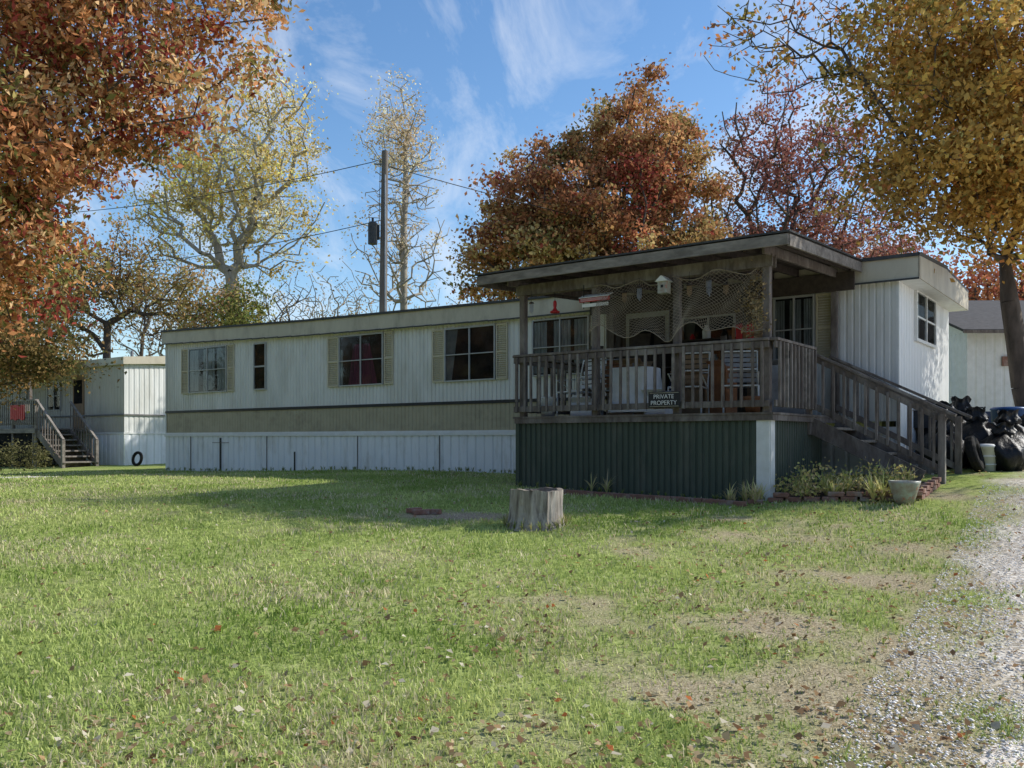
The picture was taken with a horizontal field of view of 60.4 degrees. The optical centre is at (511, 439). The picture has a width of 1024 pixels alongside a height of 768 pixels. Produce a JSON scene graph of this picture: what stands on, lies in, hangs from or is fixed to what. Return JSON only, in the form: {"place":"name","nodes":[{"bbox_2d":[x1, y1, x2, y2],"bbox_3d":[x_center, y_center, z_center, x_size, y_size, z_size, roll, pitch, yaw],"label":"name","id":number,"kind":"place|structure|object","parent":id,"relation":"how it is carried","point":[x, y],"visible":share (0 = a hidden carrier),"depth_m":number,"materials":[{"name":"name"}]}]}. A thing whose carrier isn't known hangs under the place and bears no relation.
{"place":"outdoors","nodes":[
{"label":"outdoors","id":0,"kind":"place"},
{"bbox_2d":[0,439,1023,767],"bbox_3d":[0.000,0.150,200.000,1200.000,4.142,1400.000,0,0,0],"label":"ground","id":1,"kind":"structure","parent":0,"point":[958,487],"depth_m":6.29,"materials":[{"name":"green plant"}]},
{"bbox_2d":[0,436,54,470],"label":"shrub","id":2,"kind":"object","parent":1,"relation":"on","point":[13,449],"visible":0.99,"depth_m":28.39,"materials":[{"name":"green plant"}]},
{"bbox_2d":[0,359,98,467],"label":"wooden deck","id":3,"kind":"structure","parent":1,"relation":"on","point":[67,453],"depth_m":31.84,"materials":[{"name":"brown wood"}]},
{"bbox_2d":[10,405,24,419],"bbox_3d":[-18.154,-1.000,32.302,1.115,0.560,0.045,0,0,36],"label":"red blanket","id":4,"kind":"object","parent":3,"relation":"attached to","point":[18,412],"visible":0.95,"depth_m":32.25,"materials":[{"name":"fabric"}]},
{"bbox_2d":[0,232,126,422],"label":"elm tree","id":5,"kind":"object","parent":1,"relation":"on","point":[41,358],"visible":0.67,"depth_m":22.43,"materials":[{"name":"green plant"}]},
{"bbox_2d":[25,248,105,358],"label":"bare sapling","id":6,"kind":"object","parent":1,"relation":"on","point":[78,319],"visible":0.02,"depth_m":44.76,"materials":[{"name":"brown plant"}]},
{"bbox_2d":[0,364,165,464],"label":"walls","id":7,"kind":"structure","parent":1,"relation":"on","point":[130,404],"depth_m":32.83,"materials":[{"name":"beige metal"}]},
{"bbox_2d":[12,375,83,427],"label":"windows and door","id":8,"kind":"structure","parent":7,"relation":"attached to","point":[54,402],"depth_m":34.77,"materials":[{"name":"glass"}]},
{"bbox_2d":[1,351,164,374],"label":"roof","id":9,"kind":"structure","parent":7,"relation":"on","point":[148,360],"depth_m":32.64,"materials":[{"name":"beige metal"}]},
{"bbox_2d":[22,213,249,359],"bbox_3d":[-16.688,-4.365,38.040,11.108,10.945,6.041,0,0,0],"label":"hickory tree","id":10,"kind":"object","parent":1,"relation":"on","point":[126,287],"visible":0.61,"depth_m":37.65,"materials":[{"name":"brown plant"}]},
{"bbox_2d":[131,451,142,465],"bbox_3d":[-13.200,0.661,31.000,0.533,0.533,0.085,0,-10,29],"label":"tire","id":11,"kind":"object","parent":1,"relation":"on","point":[133,458],"visible":0.98,"depth_m":30.95,"materials":[{"name":"rubber"}]},
{"bbox_2d":[92,217,194,355],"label":"bare sapling","id":12,"kind":"object","parent":1,"relation":"on","point":[141,352],"visible":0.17,"depth_m":49.93,"materials":[{"name":"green plant"}]},
{"bbox_2d":[0,0,312,358],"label":"oak tree","id":13,"kind":"object","parent":1,"relation":"on","point":[49,159],"visible":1,"depth_m":10.86,"materials":[{"name":"orange plant"}]},
{"bbox_2d":[113,232,215,355],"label":"bare sapling","id":14,"kind":"object","parent":1,"relation":"on","point":[151,349],"visible":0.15,"depth_m":46.79,"materials":[{"name":"green plant"}]},
{"bbox_2d":[148,246,265,327],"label":"bare sapling","id":15,"kind":"object","parent":1,"relation":"on","point":[214,281],"visible":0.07,"depth_m":45.66,"materials":[{"name":"brown plant"}]},
{"bbox_2d":[108,38,344,324],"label":"yellow maple tree","id":16,"kind":"object","parent":1,"relation":"on","point":[262,160],"visible":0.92,"depth_m":41.51,"materials":[{"name":"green plant"}]},
{"bbox_2d":[186,271,280,326],"bbox_3d":[-11.550,-3.030,36.921,4.146,8.009,3.615,0,0,-15],"label":"young maple tree","id":17,"kind":"object","parent":1,"relation":"on","point":[236,316],"visible":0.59,"depth_m":36.57,"materials":[{"name":"green plant"}]},
{"bbox_2d":[253,258,331,321],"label":"bare sapling","id":18,"kind":"object","parent":1,"relation":"on","point":[288,307],"visible":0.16,"depth_m":47.51,"materials":[{"name":"brown plant"}]},
{"bbox_2d":[260,285,325,321],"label":"bare sapling","id":19,"kind":"object","parent":1,"relation":"on","point":[287,314],"visible":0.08,"depth_m":40.83,"materials":[{"name":"brown plant"}]},
{"bbox_2d":[283,258,372,318],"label":"bare sapling","id":20,"kind":"object","parent":1,"relation":"on","point":[337,308],"visible":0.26,"depth_m":45.81,"materials":[{"name":"brown plant"}]},
{"bbox_2d":[338,286,390,314],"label":"bare sapling","id":21,"kind":"object","parent":1,"relation":"on","point":[358,307],"visible":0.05,"depth_m":47.66,"materials":[{"name":"brown plant"}]},
{"bbox_2d":[368,150,387,311],"bbox_3d":[-4.555,-4.398,29.942,0.685,10.907,0.357,0,0,-14],"label":"utility pole","id":22,"kind":"object","parent":1,"relation":"on","point":[376,232],"visible":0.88,"depth_m":29.88,"materials":[{"name":"brown wood"}]},
{"bbox_2d":[59,161,622,288],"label":"power lines","id":23,"kind":"object","parent":22,"relation":"attached to","point":[320,233],"visible":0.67,"depth_m":32.44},
{"bbox_2d":[341,64,451,310],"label":"poplar tree","id":24,"kind":"object","parent":1,"relation":"on","point":[402,246],"visible":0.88,"depth_m":44.78,"materials":[{"name":"yellow plant"}]},
{"bbox_2d":[389,290,447,310],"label":"bare sapling","id":25,"kind":"object","parent":1,"relation":"on","point":[410,303],"depth_m":48.87,"materials":[{"name":"brown plant"}]},
{"bbox_2d":[406,507,441,514],"bbox_3d":[-1.132,0.903,11.140,0.439,0.073,0.292,0,0,29],"label":"brick","id":26,"kind":"object","parent":1,"relation":"on","point":[416,510],"visible":1,"depth_m":11.10,"materials":[{"name":"red brick"}]},
{"bbox_2d":[419,285,462,306],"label":"bare sapling","id":27,"kind":"object","parent":1,"relation":"on","point":[438,298],"visible":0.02,"depth_m":52.28,"materials":[{"name":"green plant"}]},
{"bbox_2d":[166,466,765,499],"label":"grass tufts","id":28,"kind":"object","parent":1,"relation":"on","point":[599,489],"visible":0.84,"depth_m":18.75,"materials":[{"name":"green plant"}]},
{"bbox_2d":[446,272,505,304],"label":"bare sapling","id":29,"kind":"object","parent":1,"relation":"on","point":[461,299],"visible":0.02,"depth_m":49.57,"materials":[{"name":"brown plant"}]},
{"bbox_2d":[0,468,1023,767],"bbox_3d":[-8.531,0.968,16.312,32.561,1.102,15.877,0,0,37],"label":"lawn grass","id":30,"kind":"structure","parent":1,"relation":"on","point":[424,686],"depth_m":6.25,"materials":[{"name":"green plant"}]},
{"bbox_2d":[0,467,1023,767],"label":"fallen leaves","id":31,"kind":"object","parent":1,"relation":"on","point":[916,725],"visible":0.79,"depth_m":4.62,"materials":[{"name":"brown plant"}]},
{"bbox_2d":[498,512,569,529],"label":"grass tufts","id":32,"kind":"object","parent":1,"relation":"on","point":[505,521],"visible":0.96,"depth_m":10.04,"materials":[{"name":"green plant"}]},
{"bbox_2d":[506,487,565,531],"bbox_3d":[0.273,0.811,10.258,0.741,0.509,0.687,0,0,0],"label":"tree stump","id":33,"kind":"object","parent":1,"relation":"on","point":[544,506],"visible":0.93,"depth_m":9.99,"materials":[{"name":"grey wood"}]},
{"bbox_2d":[165,281,948,442],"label":"walls","id":34,"kind":"structure","parent":1,"relation":"on","point":[876,332],"depth_m":19.79,"materials":[{"name":"white metal"}]},
{"bbox_2d":[181,293,830,393],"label":"windows and door","id":35,"kind":"structure","parent":34,"relation":"attached to","point":[470,353],"depth_m":18.99,"materials":[{"name":"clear glass"}]},
{"bbox_2d":[164,429,915,475],"bbox_3d":[-0.858,0.507,21.548,20.270,1.386,4.190,0,0,36],"label":"skirting","id":36,"kind":"object","parent":34,"relation":"attached to","point":[482,451],"visible":0.41,"depth_m":21.07,"materials":[{"name":"white metal"}]},
{"bbox_2d":[160,252,968,344],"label":"roof","id":37,"kind":"structure","parent":34,"relation":"on","point":[914,271],"depth_m":18.70,"materials":[{"name":"beige metal"}]},
{"bbox_2d":[914,290,936,348],"bbox_3d":[7.258,-2.110,15.434,0.051,0.880,1.600,0,0,36],"label":"end window","id":38,"kind":"structure","parent":34,"relation":"attached to","point":[925,319],"depth_m":15.41,"materials":[{"name":"white glass"}]},
{"bbox_2d":[442,52,748,302],"bbox_3d":[3.523,-7.648,37.439,13.148,16.784,8.515,0,0,0],"label":"red oak tree","id":39,"kind":"object","parent":1,"relation":"on","point":[638,171],"visible":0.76,"depth_m":36.22,"materials":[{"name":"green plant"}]},
{"bbox_2d":[563,489,746,506],"bbox_3d":[1.938,0.822,12.601,2.953,0.136,0.154,0,0,37],"label":"brick edging","id":40,"kind":"object","parent":1,"relation":"on","point":[677,498],"visible":0.77,"depth_m":12.47,"materials":[{"name":"red brick"}]},
{"bbox_2d":[475,229,861,500],"bbox_3d":[2.634,-0.860,14.454,5.210,4.121,3.874,0,0,36],"label":"covered porch","id":41,"kind":"object","parent":1,"relation":"on","point":[704,455],"visible":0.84,"depth_m":13.10,"materials":[{"name":"wood"}]},
{"bbox_2d":[550,300,559,313],"bbox_3d":[0.683,-2.190,14.007,0.160,0.340,0.160,0,0,36],"label":"hummingbird feeder","id":42,"kind":"object","parent":41,"relation":"attached to","point":[554,311],"visible":1,"depth_m":13.98,"materials":[{"name":"red paint"}]},
{"bbox_2d":[570,396,591,415],"bbox_3d":[1.153,-0.535,14.226,0.350,0.310,0.510,0,0,19],"label":"plastic tub","id":43,"kind":"object","parent":41,"relation":"on","point":[574,402],"visible":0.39,"depth_m":14.06,"materials":[{"name":"white plastic"}]},
{"bbox_2d":[556,358,606,415],"bbox_3d":[1.165,-0.874,14.793,0.690,0.996,0.528,0,0,-36],"label":"metal lawn chair","id":44,"kind":"object","parent":41,"relation":"on","point":[583,381],"visible":0.49,"depth_m":14.89,"materials":[{"name":"white metal"}]},
{"bbox_2d":[579,282,612,308],"bbox_3d":[1.287,-2.215,13.537,0.530,0.370,0.140,0,0,36],"label":"hanging wall sign","id":45,"kind":"object","parent":41,"relation":"attached to","point":[594,297],"visible":1,"depth_m":13.51,"materials":[{"name":"red paint"}]},
{"bbox_2d":[601,359,633,414],"bbox_3d":[1.759,-0.874,14.597,0.528,0.996,0.690,0,0,8],"label":"metal lawn chair","id":46,"kind":"object","parent":41,"relation":"on","point":[607,380],"visible":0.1,"depth_m":14.86,"materials":[{"name":"white metal"}]},
{"bbox_2d":[529,278,728,303],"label":"wind chimes","id":47,"kind":"object","parent":41,"relation":"attached to","point":[687,285],"visible":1,"depth_m":12.55,"materials":[{"name":"metal"}]},
{"bbox_2d":[607,358,652,414],"bbox_3d":[2.027,-0.875,15.072,0.600,0.990,0.610,0,0,31],"label":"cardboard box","id":48,"kind":"object","parent":41,"relation":"on","point":[640,362],"visible":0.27,"depth_m":14.86,"materials":[{"name":"cardboard"}]},
{"bbox_2d":[608,366,661,412],"bbox_3d":[1.940,-0.777,13.773,0.859,0.695,0.702,0,0,36],"label":"draped table","id":49,"kind":"object","parent":41,"relation":"on","point":[615,387],"visible":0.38,"depth_m":13.50,"materials":[{"name":"white fabric"}]},
{"bbox_2d":[541,396,759,415],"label":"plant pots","id":50,"kind":"object","parent":41,"relation":"on","point":[747,409],"visible":0.4,"depth_m":14.44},
{"bbox_2d":[641,388,672,413],"bbox_3d":[2.241,-0.575,13.424,0.350,0.390,0.510,0,0,36],"label":"plastic tub","id":51,"kind":"object","parent":41,"relation":"on","point":[659,411],"visible":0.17,"depth_m":13.29,"materials":[{"name":"white plastic"}]},
{"bbox_2d":[648,391,679,407],"bbox_3d":[2.200,-0.585,12.727,0.500,0.230,0.018,0,0,37],"label":"private property sign","id":52,"kind":"object","parent":41,"relation":"attached to","point":[663,399],"visible":1,"depth_m":12.72,"materials":[{"name":"black metal"}]},
{"bbox_2d":[655,275,672,294],"bbox_3d":[2.204,-2.261,12.749,0.200,0.283,0.200,0,0,36],"label":"birdhouse","id":53,"kind":"object","parent":41,"relation":"attached to","point":[664,285],"visible":1,"depth_m":12.69,"materials":[{"name":"wood"}]},
{"bbox_2d":[589,267,763,341],"bbox_3d":[2.328,-1.906,12.746,2.756,0.981,0.154,0,0,36],"label":"fishing net","id":54,"kind":"object","parent":41,"relation":"hanging from","point":[653,320],"visible":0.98,"depth_m":12.68,"materials":[{"name":"beige fabric"}]},
{"bbox_2d":[583,327,772,411],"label":"leaning boards","id":55,"kind":"object","parent":41,"relation":"on","point":[641,339],"visible":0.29,"depth_m":15.65,"materials":[{"name":"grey wood"}]},
{"bbox_2d":[667,352,710,412],"bbox_3d":[2.728,-0.874,13.518,0.528,0.996,0.690,0,0,25],"label":"metal lawn chair","id":56,"kind":"object","parent":41,"relation":"on","point":[705,381],"visible":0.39,"depth_m":13.70,"materials":[{"name":"metal"}]},
{"bbox_2d":[670,371,708,413],"bbox_3d":[2.855,-0.735,14.089,0.500,0.710,0.610,0,0,25],"label":"cardboard box","id":57,"kind":"object","parent":41,"relation":"on","point":[688,399],"visible":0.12,"depth_m":13.89,"materials":[{"name":"cardboard"}]},
{"bbox_2d":[685,353,708,373],"bbox_3d":[2.868,-1.225,14.105,0.400,0.410,0.510,0,0,42],"label":"cardboard box","id":58,"kind":"object","parent":57,"relation":"on","point":[696,363],"visible":0.13,"depth_m":13.97,"materials":[{"name":"brown cardboard"}]},
{"bbox_2d":[660,325,737,412],"bbox_3d":[3.285,-1.195,15.505,1.310,1.629,0.400,0,0,36],"label":"porch shelf","id":59,"kind":"object","parent":41,"relation":"on","point":[706,335],"visible":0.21,"depth_m":15.52,"materials":[{"name":"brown wood"}]},
{"bbox_2d":[706,360,739,412],"bbox_3d":[3.280,-0.800,13.652,0.510,0.840,0.300,0,0,-42],"label":"cardboard box","id":60,"kind":"object","parent":41,"relation":"on","point":[717,380],"visible":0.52,"depth_m":13.54,"materials":[{"name":"cardboard"}]},
{"bbox_2d":[723,350,759,412],"bbox_3d":[3.437,-0.874,13.239,0.528,0.996,0.690,0,0,13],"label":"metal lawn chair","id":61,"kind":"object","parent":41,"relation":"on","point":[757,386],"visible":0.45,"depth_m":13.46,"materials":[{"name":"white metal"}]},
{"bbox_2d":[729,272,756,339],"bbox_3d":[3.560,-2.075,13.645,0.440,1.051,0.139,0,0,36],"label":"hanging basket","id":62,"kind":"object","parent":41,"relation":"hanging from","point":[738,334],"visible":0.53,"depth_m":13.71,"materials":[{"name":"brown wicker"}]},
{"bbox_2d":[734,251,776,360],"bbox_3d":[3.303,-1.822,11.997,0.607,1.572,0.332,0,0,36],"label":"hanging plant","id":63,"kind":"object","parent":41,"relation":"hanging from","point":[752,305],"visible":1,"depth_m":12.00,"materials":[{"name":"green plant"}]},
{"bbox_2d":[772,358,804,413],"bbox_3d":[4.335,-0.825,13.992,0.600,0.890,0.610,0,0,19],"label":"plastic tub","id":64,"kind":"object","parent":41,"relation":"on","point":[775,390],"visible":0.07,"depth_m":13.81,"materials":[{"name":"grey plastic"}]},
{"bbox_2d":[585,473,775,502],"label":"dry weeds","id":65,"kind":"object","parent":1,"relation":"on","point":[754,495],"visible":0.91,"depth_m":11.91,"materials":[{"name":"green plant"}]},
{"bbox_2d":[549,523,1023,740],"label":"grass clumps","id":66,"kind":"object","parent":1,"relation":"on","point":[965,737],"visible":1,"depth_m":6.00,"materials":[{"name":"green plant"}]},
{"bbox_2d":[687,64,959,264],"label":"red maple tree","id":67,"kind":"object","parent":1,"relation":"on","point":[842,241],"visible":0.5,"depth_m":40.19,"materials":[{"name":"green plant"}]},
{"bbox_2d":[747,457,940,503],"bbox_3d":[4.512,0.573,11.930,2.098,0.712,1.803,0,0,36],"label":"flower bed","id":68,"kind":"object","parent":1,"relation":"on","point":[847,488],"visible":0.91,"depth_m":11.67,"materials":[{"name":"green plant"}]},
{"bbox_2d":[684,0,1023,406],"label":"maple tree","id":69,"kind":"object","parent":1,"relation":"on","point":[987,181],"visible":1,"depth_m":14.80,"materials":[{"name":"yellow plant"}]},
{"bbox_2d":[812,354,972,483],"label":"porch steps","id":70,"kind":"structure","parent":1,"relation":"on","point":[851,437],"depth_m":12.98,"materials":[{"name":"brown wood"}]},
{"bbox_2d":[888,480,920,504],"bbox_3d":[4.869,0.651,10.920,0.380,0.290,0.380,0,0,0],"label":"flower pot","id":71,"kind":"object","parent":1,"relation":"on","point":[904,491],"visible":0.91,"depth_m":10.80,"materials":[{"name":"ceramic"}]},
{"bbox_2d":[882,400,933,427],"bbox_3d":[6.750,-0.119,14.977,0.720,1.137,0.525,0,0,0],"label":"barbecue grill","id":72,"kind":"object","parent":1,"relation":"on","point":[915,420],"visible":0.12,"depth_m":14.76,"materials":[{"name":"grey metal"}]},
{"bbox_2d":[917,401,965,440],"bbox_3d":[7.321,-0.100,14.938,0.993,1.130,0.988,0,0,0],"label":"rubbish bag","id":73,"kind":"object","parent":1,"relation":"on","point":[945,403],"visible":0.09,"depth_m":14.76,"materials":[{"name":"plastic"}]},
{"bbox_2d":[916,419,967,468],"bbox_3d":[6.933,0.071,14.189,0.763,0.830,0.830,0,0,0],"label":"rubbish bag","id":74,"kind":"object","parent":1,"relation":"on","point":[964,459],"visible":0.3,"depth_m":13.99,"materials":[{"name":"plastic"}]},
{"bbox_2d":[951,395,972,421],"bbox_3d":[7.797,-0.153,15.245,1.010,1.229,0.985,0,0,0],"label":"rubbish bag","id":75,"kind":"object","parent":1,"relation":"on","point":[959,404],"visible":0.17,"depth_m":15.16,"materials":[{"name":"plastic"}]},
{"bbox_2d":[964,436,984,471],"bbox_3d":[7.020,0.209,13.350,0.144,0.563,0.563,-20,-12,37],"label":"car tyre","id":76,"kind":"object","parent":1,"relation":"on","point":[974,454],"visible":1,"depth_m":13.19,"materials":[{"name":"rubber"}]},
{"bbox_2d":[927,240,1023,299],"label":"red maple tree","id":77,"kind":"object","parent":1,"relation":"on","point":[989,291],"visible":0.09,"depth_m":42.87,"materials":[{"name":"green plant"}]},
{"bbox_2d":[962,406,993,468],"bbox_3d":[7.534,-0.031,14.332,0.868,1.030,0.889,0,0,0],"label":"rubbish bag","id":78,"kind":"object","parent":1,"relation":"on","point":[978,425],"visible":0.31,"depth_m":14.14,"materials":[{"name":"plastic"}]},
{"bbox_2d":[949,300,1023,421],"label":"storage shed","id":79,"kind":"structure","parent":1,"relation":"on","point":[979,376],"depth_m":23.21,"materials":[{"name":"metal"}]},
{"bbox_2d":[980,444,996,470],"bbox_3d":[7.300,0.264,13.550,0.318,0.420,0.318,0,0,0],"label":"white bucket","id":80,"kind":"object","parent":1,"relation":"on","point":[988,452],"visible":0.66,"depth_m":13.42,"materials":[{"name":"white plastic"}]},
{"bbox_2d":[979,422,1023,470],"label":"rubbish bag","id":81,"kind":"object","parent":1,"relation":"on","point":[1006,439],"visible":0.72,"depth_m":13.43,"materials":[{"name":"plastic"}]},
{"bbox_2d":[990,407,1023,423],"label":"blue bin","id":82,"kind":"object","parent":1,"relation":"on","point":[994,414],"visible":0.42,"depth_m":15.32,"materials":[{"name":"plastic"}]},
{"bbox_2d":[993,409,1023,437],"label":"rubbish bag","id":83,"kind":"object","parent":1,"relation":"on","point":[1009,417],"visible":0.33,"depth_m":14.17,"materials":[{"name":"plastic"}]},
{"bbox_2d":[1019,414,1023,426],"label":"rubbish bag","id":84,"kind":"object","parent":1,"relation":"on","point":[1022,419],"visible":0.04,"depth_m":14.78,"materials":[{"name":"plastic"}]},
{"bbox_2d":[0,0,1023,438],"label":"sky","id":85,"kind":"structure","parent":0,"point":[491,72],"materials":[{"name":"blue"}]},
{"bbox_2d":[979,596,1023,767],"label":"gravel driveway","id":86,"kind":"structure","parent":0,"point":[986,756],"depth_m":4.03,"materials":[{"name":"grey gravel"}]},
{"bbox_2d":[823,483,1023,767],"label":"gravel stones","id":87,"kind":"object","parent":86,"relation":"on","point":[938,749],"visible":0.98,"depth_m":5.15,"materials":[{"name":"grey gravel"}]}
]}

